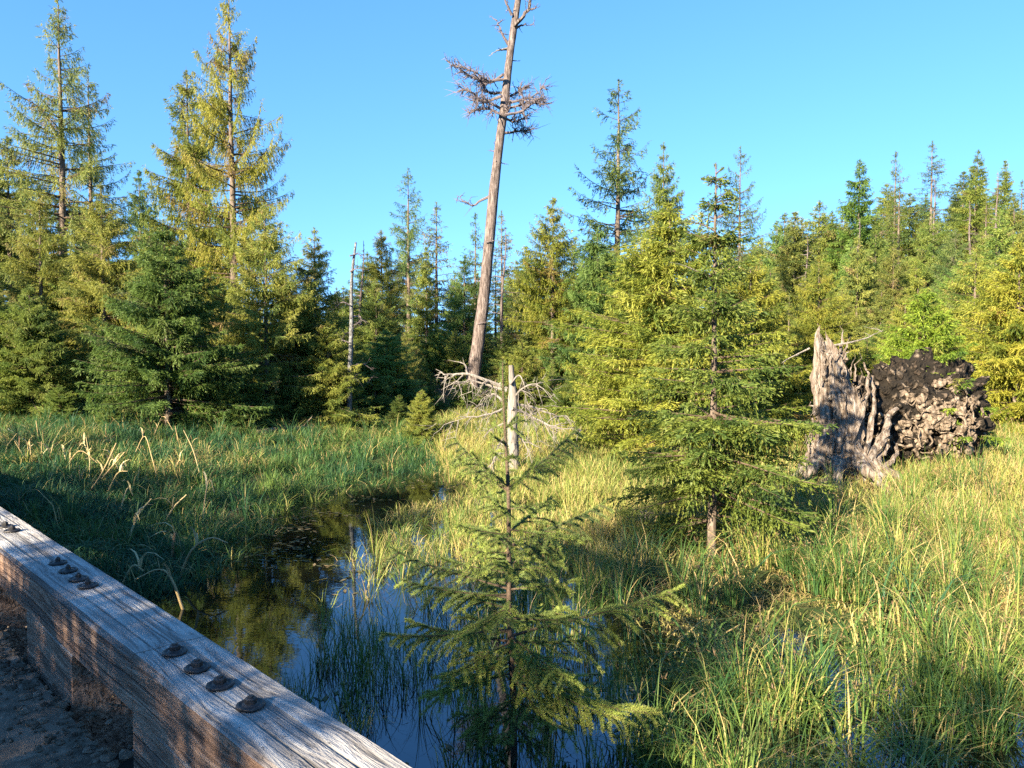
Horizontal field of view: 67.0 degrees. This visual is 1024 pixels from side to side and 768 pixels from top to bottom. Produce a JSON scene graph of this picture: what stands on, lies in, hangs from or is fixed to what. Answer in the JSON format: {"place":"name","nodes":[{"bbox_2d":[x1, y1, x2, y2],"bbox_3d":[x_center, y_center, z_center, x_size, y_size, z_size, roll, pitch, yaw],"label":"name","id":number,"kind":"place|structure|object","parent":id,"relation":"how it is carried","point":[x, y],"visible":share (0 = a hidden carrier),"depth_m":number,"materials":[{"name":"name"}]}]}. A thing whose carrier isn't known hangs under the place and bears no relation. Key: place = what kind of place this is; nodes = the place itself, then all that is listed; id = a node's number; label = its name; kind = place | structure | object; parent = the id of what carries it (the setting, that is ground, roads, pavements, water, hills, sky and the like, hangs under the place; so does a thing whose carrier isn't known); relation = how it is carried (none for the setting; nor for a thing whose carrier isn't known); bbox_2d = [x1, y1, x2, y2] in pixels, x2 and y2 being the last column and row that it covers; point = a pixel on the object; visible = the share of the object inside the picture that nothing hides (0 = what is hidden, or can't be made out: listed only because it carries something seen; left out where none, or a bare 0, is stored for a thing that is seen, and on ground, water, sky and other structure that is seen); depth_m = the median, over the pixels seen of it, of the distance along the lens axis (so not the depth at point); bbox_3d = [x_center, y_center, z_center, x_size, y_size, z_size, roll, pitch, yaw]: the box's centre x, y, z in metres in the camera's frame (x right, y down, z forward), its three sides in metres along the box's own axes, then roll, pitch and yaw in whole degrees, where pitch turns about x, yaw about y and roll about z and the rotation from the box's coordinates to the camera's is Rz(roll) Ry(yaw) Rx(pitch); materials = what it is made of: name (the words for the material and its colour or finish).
{"place":"outdoors","nodes":[
{"label":"outdoors","id":0,"kind":"place"},
{"bbox_2d":[0,337,1023,672],"bbox_3d":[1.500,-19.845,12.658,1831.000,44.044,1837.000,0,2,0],"label":"ground","id":1,"kind":"structure","parent":0,"point":[804,625],"depth_m":7.53,"materials":[{"name":"green plant"}]},
{"bbox_2d":[0,135,47,303],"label":"spruce tree","id":2,"kind":"object","parent":1,"relation":"on","point":[10,196],"visible":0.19,"depth_m":28.50,"materials":[{"name":"green plant"}]},
{"bbox_2d":[0,190,84,387],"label":"spruce tree","id":3,"kind":"object","parent":1,"relation":"on","point":[46,262],"visible":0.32,"depth_m":21.68,"materials":[{"name":"green plant"}]},
{"bbox_2d":[0,285,90,419],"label":"spruce tree","id":4,"kind":"object","parent":1,"relation":"on","point":[34,317],"visible":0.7,"depth_m":17.52,"materials":[{"name":"green plant"}]},
{"bbox_2d":[0,301,98,416],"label":"spruce tree","id":5,"kind":"object","parent":1,"relation":"on","point":[4,363],"visible":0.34,"depth_m":17.62,"materials":[{"name":"green plant"}]},
{"bbox_2d":[40,384,91,424],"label":"spruce seedling","id":6,"kind":"object","parent":1,"relation":"on","point":[60,392],"visible":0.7,"depth_m":17.14,"materials":[{"name":"green plant"}]},
{"bbox_2d":[0,0,142,305],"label":"spruce tree","id":7,"kind":"object","parent":1,"relation":"on","point":[63,219],"visible":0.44,"depth_m":26.38,"materials":[{"name":"green plant"}]},
{"bbox_2d":[31,71,152,277],"bbox_3d":[-16.828,-6.258,30.603,4.022,12.317,4.642,2,3,37],"label":"spruce tree","id":8,"kind":"object","parent":1,"relation":"on","point":[91,183],"visible":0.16,"depth_m":30.55,"materials":[{"name":"green plant"}]},
{"bbox_2d":[53,182,148,403],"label":"spruce tree","id":9,"kind":"object","parent":1,"relation":"on","point":[98,285],"visible":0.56,"depth_m":20.06,"materials":[{"name":"green plant"}]},
{"bbox_2d":[0,440,231,605],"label":"marsh herbs","id":10,"kind":"object","parent":1,"relation":"on","point":[55,536],"visible":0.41,"depth_m":9.11,"materials":[{"name":"green plant"}]},
{"bbox_2d":[109,169,159,280],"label":"spruce tree","id":11,"kind":"object","parent":1,"relation":"on","point":[143,202],"visible":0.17,"depth_m":49.36,"materials":[{"name":"green plant"}]},
{"bbox_2d":[70,226,277,429],"bbox_3d":[-7.222,-1.035,16.547,4.478,4.619,3.338,-3,4,-46],"label":"spruce tree","id":12,"kind":"object","parent":1,"relation":"on","point":[140,357],"visible":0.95,"depth_m":16.04,"materials":[{"name":"green plant"}]},
{"bbox_2d":[121,69,242,359],"bbox_3d":[-10.798,-4.772,25.909,4.395,11.395,6.204,0,3,-11],"label":"spruce tree","id":13,"kind":"object","parent":1,"relation":"on","point":[196,149],"visible":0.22,"depth_m":25.38,"materials":[{"name":"green plant"}]},
{"bbox_2d":[0,399,408,494],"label":"dead grass","id":14,"kind":"structure","parent":1,"relation":"on","point":[150,460],"depth_m":13.59,"materials":[{"name":"green plant"}]},
{"bbox_2d":[0,507,410,767],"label":"timber bridge","id":15,"kind":"structure","parent":1,"relation":"on","point":[187,696],"depth_m":3.15,"materials":[{"name":"wood"}]},
{"bbox_2d":[0,616,133,767],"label":"gravel","id":16,"kind":"structure","parent":15,"relation":"on","point":[103,754],"depth_m":3.51,"materials":[{"name":"gravel"}]},
{"bbox_2d":[139,341,288,428],"bbox_3d":[-6.824,0.025,17.628,3.335,2.052,2.572,0,2,-6],"label":"spruce seedling","id":17,"kind":"object","parent":1,"relation":"on","point":[242,391],"visible":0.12,"depth_m":17.41,"materials":[{"name":"green plant"}]},
{"bbox_2d":[0,391,439,600],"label":"sedge","id":18,"kind":"object","parent":1,"relation":"on","point":[275,461],"visible":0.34,"depth_m":12.80,"materials":[{"name":"green plant"}]},
{"bbox_2d":[190,373,264,433],"bbox_3d":[-6.188,0.461,16.765,1.623,1.419,1.210,0,2,-8],"label":"spruce seedling","id":19,"kind":"object","parent":1,"relation":"on","point":[224,399],"visible":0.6,"depth_m":16.61,"materials":[{"name":"green plant"}]},
{"bbox_2d":[163,0,301,381],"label":"spruce tree","id":20,"kind":"object","parent":1,"relation":"on","point":[215,118],"visible":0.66,"depth_m":23.36,"materials":[{"name":"green plant"}]},
{"bbox_2d":[201,204,347,427],"bbox_3d":[-5.748,-1.580,18.500,3.419,5.493,2.646,1,3,22],"label":"spruce tree","id":21,"kind":"object","parent":1,"relation":"on","point":[267,244],"visible":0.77,"depth_m":18.27,"materials":[{"name":"green plant"}]},
{"bbox_2d":[259,366,328,424],"bbox_3d":[-5.374,0.364,18.515,2.055,1.620,1.585,1,3,18],"label":"spruce seedling","id":22,"kind":"object","parent":1,"relation":"on","point":[287,399],"visible":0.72,"depth_m":18.30,"materials":[{"name":"green plant"}]},
{"bbox_2d":[156,457,448,593],"bbox_3d":[-2.909,1.799,11.447,2.626,0.636,8.222,1,3,15],"label":"tall sedge","id":23,"kind":"object","parent":1,"relation":"on","point":[276,507],"visible":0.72,"depth_m":10.57,"materials":[{"name":"green plant"}]},
{"bbox_2d":[248,296,373,421],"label":"spruce tree","id":24,"kind":"object","parent":1,"relation":"on","point":[300,330],"visible":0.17,"depth_m":19.37,"materials":[{"name":"green plant"}]},
{"bbox_2d":[261,227,368,408],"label":"spruce tree","id":25,"kind":"object","parent":1,"relation":"on","point":[319,265],"visible":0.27,"depth_m":19.73,"materials":[{"name":"green plant"}]},
{"bbox_2d":[288,318,383,432],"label":"spruce tree","id":26,"kind":"object","parent":1,"relation":"on","point":[336,368],"visible":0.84,"depth_m":18.76,"materials":[{"name":"green plant"}]},
{"bbox_2d":[332,242,378,416],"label":"dead tree","id":27,"kind":"object","parent":1,"relation":"on","point":[350,355],"visible":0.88,"depth_m":18.92,"materials":[{"name":"grey wood"}]},
{"bbox_2d":[330,286,381,368],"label":"spruce tree","id":28,"kind":"object","parent":1,"relation":"on","point":[342,312],"visible":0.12,"depth_m":23.17,"materials":[{"name":"green plant"}]},
{"bbox_2d":[345,278,404,389],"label":"spruce tree","id":29,"kind":"object","parent":1,"relation":"on","point":[371,308],"visible":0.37,"depth_m":25.83,"materials":[{"name":"green plant"}]},
{"bbox_2d":[355,371,396,426],"bbox_3d":[-3.639,0.406,20.517,1.869,1.512,2.424,0,2,-1],"label":"spruce seedling","id":30,"kind":"object","parent":1,"relation":"on","point":[375,386],"visible":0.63,"depth_m":20.37,"materials":[{"name":"green plant"}]},
{"bbox_2d":[353,229,421,378],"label":"spruce tree","id":31,"kind":"object","parent":1,"relation":"on","point":[374,269],"visible":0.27,"depth_m":30.57,"materials":[{"name":"green plant"}]},
{"bbox_2d":[363,329,440,414],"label":"spruce tree","id":32,"kind":"object","parent":1,"relation":"on","point":[390,369],"visible":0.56,"depth_m":21.98,"materials":[{"name":"green plant"}]},
{"bbox_2d":[379,168,439,351],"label":"spruce tree","id":33,"kind":"object","parent":1,"relation":"on","point":[412,235],"visible":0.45,"depth_m":37.65,"materials":[{"name":"green plant"}]},
{"bbox_2d":[401,389,445,444],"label":"spruce tree","id":34,"kind":"object","parent":1,"relation":"on","point":[425,412],"visible":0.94,"depth_m":17.75,"materials":[{"name":"green plant"}]},
{"bbox_2d":[403,247,449,373],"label":"spruce tree","id":35,"kind":"object","parent":1,"relation":"on","point":[425,281],"visible":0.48,"depth_m":35.64,"materials":[{"name":"green plant"}]},
{"bbox_2d":[401,201,458,375],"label":"spruce tree","id":36,"kind":"object","parent":1,"relation":"on","point":[435,251],"visible":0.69,"depth_m":35.66,"materials":[{"name":"green plant"}]},
{"bbox_2d":[287,365,587,455],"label":"forest floor grass","id":37,"kind":"structure","parent":1,"relation":"on","point":[433,451],"depth_m":19.10,"materials":[{"name":"green plant"}]},
{"bbox_2d":[416,323,459,387],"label":"spruce tree","id":38,"kind":"object","parent":1,"relation":"on","point":[434,340],"visible":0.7,"depth_m":31.33,"materials":[{"name":"green plant"}]},
{"bbox_2d":[432,328,470,386],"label":"spruce tree","id":39,"kind":"object","parent":1,"relation":"on","point":[453,343],"visible":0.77,"depth_m":31.40,"materials":[{"name":"green plant"}]},
{"bbox_2d":[441,379,489,412],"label":"spruce seedling","id":40,"kind":"object","parent":1,"relation":"on","point":[468,397],"visible":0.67,"depth_m":22.65,"materials":[{"name":"green plant"}]},
{"bbox_2d":[436,255,498,383],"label":"spruce tree","id":41,"kind":"object","parent":1,"relation":"on","point":[460,299],"visible":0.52,"depth_m":33.63,"materials":[{"name":"green plant"}]},
{"bbox_2d":[457,212,495,318],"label":"spruce tree","id":42,"kind":"object","parent":1,"relation":"on","point":[476,256],"visible":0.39,"depth_m":39.71,"materials":[{"name":"green plant"}]},
{"bbox_2d":[484,329,514,382],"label":"spruce tree","id":43,"kind":"object","parent":1,"relation":"on","point":[500,351],"visible":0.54,"depth_m":32.36,"materials":[{"name":"green plant"}]},
{"bbox_2d":[444,0,555,390],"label":"dead tree","id":44,"kind":"object","parent":1,"relation":"on","point":[505,107],"visible":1,"depth_m":28.56,"materials":[{"name":"wood"}]},
{"bbox_2d":[422,360,580,476],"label":"dead tree","id":45,"kind":"object","parent":1,"relation":"on","point":[512,410],"visible":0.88,"depth_m":13.39,"materials":[{"name":"grey wood"}]},
{"bbox_2d":[488,210,523,357],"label":"spruce tree","id":46,"kind":"object","parent":1,"relation":"on","point":[502,266],"visible":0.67,"depth_m":39.76,"materials":[{"name":"green plant"}]},
{"bbox_2d":[492,261,538,361],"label":"spruce tree","id":47,"kind":"object","parent":1,"relation":"on","point":[509,304],"visible":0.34,"depth_m":45.34,"materials":[{"name":"green plant"}]},
{"bbox_2d":[482,339,550,415],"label":"spruce tree","id":48,"kind":"object","parent":1,"relation":"on","point":[526,368],"visible":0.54,"depth_m":21.46,"materials":[{"name":"green plant"}]},
{"bbox_2d":[499,197,584,396],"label":"spruce tree","id":49,"kind":"object","parent":1,"relation":"on","point":[541,292],"visible":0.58,"depth_m":25.16,"materials":[{"name":"green plant"}]},
{"bbox_2d":[543,364,600,417],"bbox_3d":[1.724,0.266,21.242,1.972,1.620,1.520,-2,3,-43],"label":"spruce seedling","id":50,"kind":"object","parent":1,"relation":"on","point":[562,400],"visible":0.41,"depth_m":21.09,"materials":[{"name":"green plant"}]},
{"bbox_2d":[537,227,631,400],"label":"spruce tree","id":51,"kind":"object","parent":1,"relation":"on","point":[595,265],"visible":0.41,"depth_m":24.36,"materials":[{"name":"green plant"}]},
{"bbox_2d":[420,402,775,602],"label":"meadow grass","id":52,"kind":"structure","parent":1,"relation":"on","point":[588,495],"depth_m":11.85,"materials":[{"name":"plant"}]},
{"bbox_2d":[551,79,670,279],"bbox_3d":[4.832,-6.638,33.869,6.245,13.256,5.411,-1,3,-25],"label":"spruce tree","id":53,"kind":"object","parent":1,"relation":"on","point":[618,186],"visible":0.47,"depth_m":33.34,"materials":[{"name":"green plant"}]},
{"bbox_2d":[560,281,683,433],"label":"spruce tree","id":54,"kind":"object","parent":1,"relation":"on","point":[583,380],"visible":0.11,"depth_m":17.29,"materials":[{"name":"green plant"}]},
{"bbox_2d":[621,142,698,367],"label":"spruce tree","id":55,"kind":"object","parent":1,"relation":"on","point":[660,191],"visible":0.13,"depth_m":26.60,"materials":[{"name":"green plant"}]},
{"bbox_2d":[537,201,811,466],"bbox_3d":[3.289,-0.962,15.375,6.335,5.333,4.885,2,3,33],"label":"spruce tree","id":56,"kind":"object","parent":1,"relation":"on","point":[648,295],"visible":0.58,"depth_m":15.03,"materials":[{"name":"green plant"}]},
{"bbox_2d":[603,162,838,557],"bbox_3d":[2.117,-0.113,8.287,2.028,4.553,2.773,-1,3,-24],"label":"spruce tree","id":57,"kind":"object","parent":1,"relation":"on","point":[743,429],"visible":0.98,"depth_m":8.13,"materials":[{"name":"green plant"}]},
{"bbox_2d":[704,146,775,309],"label":"spruce tree","id":58,"kind":"object","parent":1,"relation":"on","point":[751,227],"visible":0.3,"depth_m":35.60,"materials":[{"name":"green plant"}]},
{"bbox_2d":[676,254,815,432],"bbox_3d":[5.420,-0.804,17.940,3.313,4.414,4.156,-2,3,-40],"label":"spruce tree","id":59,"kind":"object","parent":1,"relation":"on","point":[752,286],"visible":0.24,"depth_m":17.48,"materials":[{"name":"green plant"}]},
{"bbox_2d":[490,404,1023,578],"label":"dead grass","id":60,"kind":"structure","parent":1,"relation":"on","point":[725,550],"depth_m":10.63,"materials":[{"name":"plant"}]},
{"bbox_2d":[755,221,786,319],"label":"spruce tree","id":61,"kind":"object","parent":1,"relation":"on","point":[778,243],"visible":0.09,"depth_m":48.30,"materials":[{"name":"green plant"}]},
{"bbox_2d":[763,211,823,336],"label":"spruce tree","id":62,"kind":"object","parent":1,"relation":"on","point":[796,248],"visible":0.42,"depth_m":40.83,"materials":[{"name":"green plant"}]},
{"bbox_2d":[564,441,1023,767],"bbox_3d":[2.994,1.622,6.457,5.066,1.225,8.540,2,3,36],"label":"sedge","id":63,"kind":"object","parent":1,"relation":"on","point":[980,687],"visible":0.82,"depth_m":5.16,"materials":[{"name":"green plant"}]},
{"bbox_2d":[600,444,1023,745],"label":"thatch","id":64,"kind":"object","parent":1,"relation":"on","point":[784,607],"visible":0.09,"depth_m":6.81,"materials":[{"name":"plant"}]},
{"bbox_2d":[779,256,864,412],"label":"spruce tree","id":65,"kind":"object","parent":1,"relation":"on","point":[812,296],"visible":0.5,"depth_m":20.26,"materials":[{"name":"green plant"}]},
{"bbox_2d":[803,200,845,296],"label":"spruce tree","id":66,"kind":"object","parent":1,"relation":"on","point":[824,235],"visible":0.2,"depth_m":49.52,"materials":[{"name":"green plant"}]},
{"bbox_2d":[639,409,1023,767],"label":"flowering rush","id":67,"kind":"object","parent":1,"relation":"on","point":[747,552],"visible":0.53,"depth_m":6.75,"materials":[{"name":"green plant"}]},
{"bbox_2d":[783,326,901,493],"bbox_3d":[5.293,0.367,12.112,1.971,2.606,1.631,0,2,0],"label":"tree stump","id":68,"kind":"object","parent":1,"relation":"on","point":[837,398],"visible":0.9,"depth_m":12.12,"materials":[{"name":"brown wood"}]},
{"bbox_2d":[822,159,888,300],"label":"spruce tree","id":69,"kind":"object","parent":1,"relation":"on","point":[861,214],"visible":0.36,"depth_m":47.28,"materials":[{"name":"green plant"}]},
{"bbox_2d":[837,235,884,342],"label":"spruce tree","id":70,"kind":"object","parent":1,"relation":"on","point":[862,277],"visible":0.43,"depth_m":31.66,"materials":[{"name":"green plant"}]},
{"bbox_2d":[851,225,895,325],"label":"spruce tree","id":71,"kind":"object","parent":1,"relation":"on","point":[873,251],"visible":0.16,"depth_m":34.12,"materials":[{"name":"green plant"}]},
{"bbox_2d":[855,286,894,357],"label":"spruce tree","id":72,"kind":"object","parent":1,"relation":"on","point":[877,315],"visible":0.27,"depth_m":27.81,"materials":[{"name":"green plant"}]},
{"bbox_2d":[743,269,1023,581],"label":"meadow grass","id":73,"kind":"structure","parent":1,"relation":"on","point":[1018,449],"depth_m":10.93,"materials":[{"name":"plant"}]},
{"bbox_2d":[861,244,912,335],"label":"spruce tree","id":74,"kind":"object","parent":1,"relation":"on","point":[891,285],"visible":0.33,"depth_m":32.53,"materials":[{"name":"green plant"}]},
{"bbox_2d":[863,295,920,376],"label":"spruce tree","id":75,"kind":"object","parent":1,"relation":"on","point":[898,313],"visible":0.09,"depth_m":21.73,"materials":[{"name":"green plant"}]},
{"bbox_2d":[765,491,1023,642],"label":"grass","id":76,"kind":"structure","parent":1,"relation":"on","point":[1010,578],"depth_m":7.33,"materials":[{"name":"green plant"}]},
{"bbox_2d":[875,151,913,255],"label":"spruce tree","id":77,"kind":"object","parent":1,"relation":"on","point":[892,191],"visible":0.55,"depth_m":61.43,"materials":[{"name":"green plant"}]},
{"bbox_2d":[880,184,917,285],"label":"spruce tree","id":78,"kind":"object","parent":1,"relation":"on","point":[898,234],"visible":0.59,"depth_m":54.75,"materials":[{"name":"green plant"}]},
{"bbox_2d":[883,192,928,282],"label":"spruce tree","id":79,"kind":"object","parent":1,"relation":"on","point":[913,215],"visible":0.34,"depth_m":58.38,"materials":[{"name":"green plant"}]},
{"bbox_2d":[891,212,951,295],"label":"spruce tree","id":80,"kind":"object","parent":1,"relation":"on","point":[929,252],"visible":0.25,"depth_m":34.41,"materials":[{"name":"green plant"}]},
{"bbox_2d":[850,347,995,467],"bbox_3d":[6.978,0.528,13.161,2.560,2.313,1.406,0,2,0],"label":"root mass","id":81,"kind":"object","parent":1,"relation":"on","point":[916,393],"visible":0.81,"depth_m":12.74,"materials":[{"name":"soil"}]},
{"bbox_2d":[910,140,959,243],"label":"spruce tree","id":82,"kind":"object","parent":1,"relation":"on","point":[924,210],"visible":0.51,"depth_m":65.30,"materials":[{"name":"green plant"}]},
{"bbox_2d":[865,288,1012,447],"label":"spruce tree","id":83,"kind":"object","parent":1,"relation":"on","point":[927,332],"visible":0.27,"depth_m":13.62,"materials":[{"name":"green plant"}]},
{"bbox_2d":[919,228,979,300],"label":"spruce tree","id":84,"kind":"object","parent":1,"relation":"on","point":[950,259],"visible":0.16,"depth_m":29.74,"materials":[{"name":"green plant"}]},
{"bbox_2d":[928,259,979,369],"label":"spruce tree","id":85,"kind":"object","parent":1,"relation":"on","point":[942,284],"visible":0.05,"depth_m":23.24,"materials":[{"name":"green plant"}]},
{"bbox_2d":[936,171,979,253],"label":"spruce tree","id":86,"kind":"object","parent":1,"relation":"on","point":[955,203],"visible":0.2,"depth_m":64.69,"materials":[{"name":"green plant"}]},
{"bbox_2d":[950,149,991,260],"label":"spruce tree","id":87,"kind":"object","parent":1,"relation":"on","point":[973,170],"visible":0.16,"depth_m":59.21,"materials":[{"name":"green plant"}]},
{"bbox_2d":[944,173,998,262],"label":"spruce tree","id":88,"kind":"object","parent":1,"relation":"on","point":[977,195],"visible":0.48,"depth_m":54.33,"materials":[{"name":"green plant"}]},
{"bbox_2d":[930,246,1022,415],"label":"spruce tree","id":89,"kind":"object","parent":1,"relation":"on","point":[961,287],"visible":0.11,"depth_m":20.21,"materials":[{"name":"green plant"}]},
{"bbox_2d":[946,241,1023,434],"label":"spruce tree","id":90,"kind":"object","parent":1,"relation":"on","point":[1004,324],"visible":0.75,"depth_m":17.29,"materials":[{"name":"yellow plant"}]},
{"bbox_2d":[971,209,1023,280],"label":"spruce tree","id":91,"kind":"object","parent":1,"relation":"on","point":[996,242],"visible":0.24,"depth_m":32.09,"materials":[{"name":"green plant"}]},
{"bbox_2d":[987,160,1022,254],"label":"spruce tree","id":92,"kind":"object","parent":1,"relation":"on","point":[1004,187],"visible":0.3,"depth_m":57.25,"materials":[{"name":"green plant"}]},
{"bbox_2d":[992,197,1023,284],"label":"spruce tree","id":93,"kind":"object","parent":1,"relation":"on","point":[1016,221],"visible":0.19,"depth_m":36.61,"materials":[{"name":"green plant"}]},
{"bbox_2d":[0,0,1023,335],"label":"sky","id":94,"kind":"structure","parent":0,"point":[809,90],"materials":[{"name":"blue"}]},
{"bbox_2d":[133,465,1023,767],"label":"pond water","id":95,"kind":"structure","parent":0,"point":[243,611],"depth_m":6.43,"materials":[{"name":"blue liquid"}]},
{"bbox_2d":[177,472,634,764],"bbox_3d":[-2.202,1.952,9.191,6.674,0.004,11.858,0,2,0],"label":"floating weed","id":96,"kind":"object","parent":95,"relation":"on","point":[336,693],"visible":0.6,"depth_m":8.78,"materials":[{"name":"green plant"}]},
{"bbox_2d":[331,462,558,591],"bbox_3d":[-0.773,1.677,10.732,2.861,0.648,6.431,0,2,0],"label":"emergent sedge","id":97,"kind":"object","parent":95,"relation":"in","point":[472,516],"visible":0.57,"depth_m":9.85,"materials":[{"name":"plant"}]},
{"bbox_2d":[272,511,656,767],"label":"emergent sedge","id":98,"kind":"object","parent":95,"relation":"in","point":[587,605],"visible":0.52,"depth_m":5.61,"materials":[{"name":"green plant"}]},
{"bbox_2d":[297,494,676,767],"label":"emergent sedge","id":99,"kind":"object","parent":95,"relation":"in","point":[630,637],"visible":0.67,"depth_m":5.86,"materials":[{"name":"green plant"}]},
{"bbox_2d":[378,359,690,767],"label":"spruce sapling","id":100,"kind":"object","parent":95,"relation":"in","point":[477,632],"visible":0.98,"depth_m":4.29,"materials":[{"name":"green plant"}]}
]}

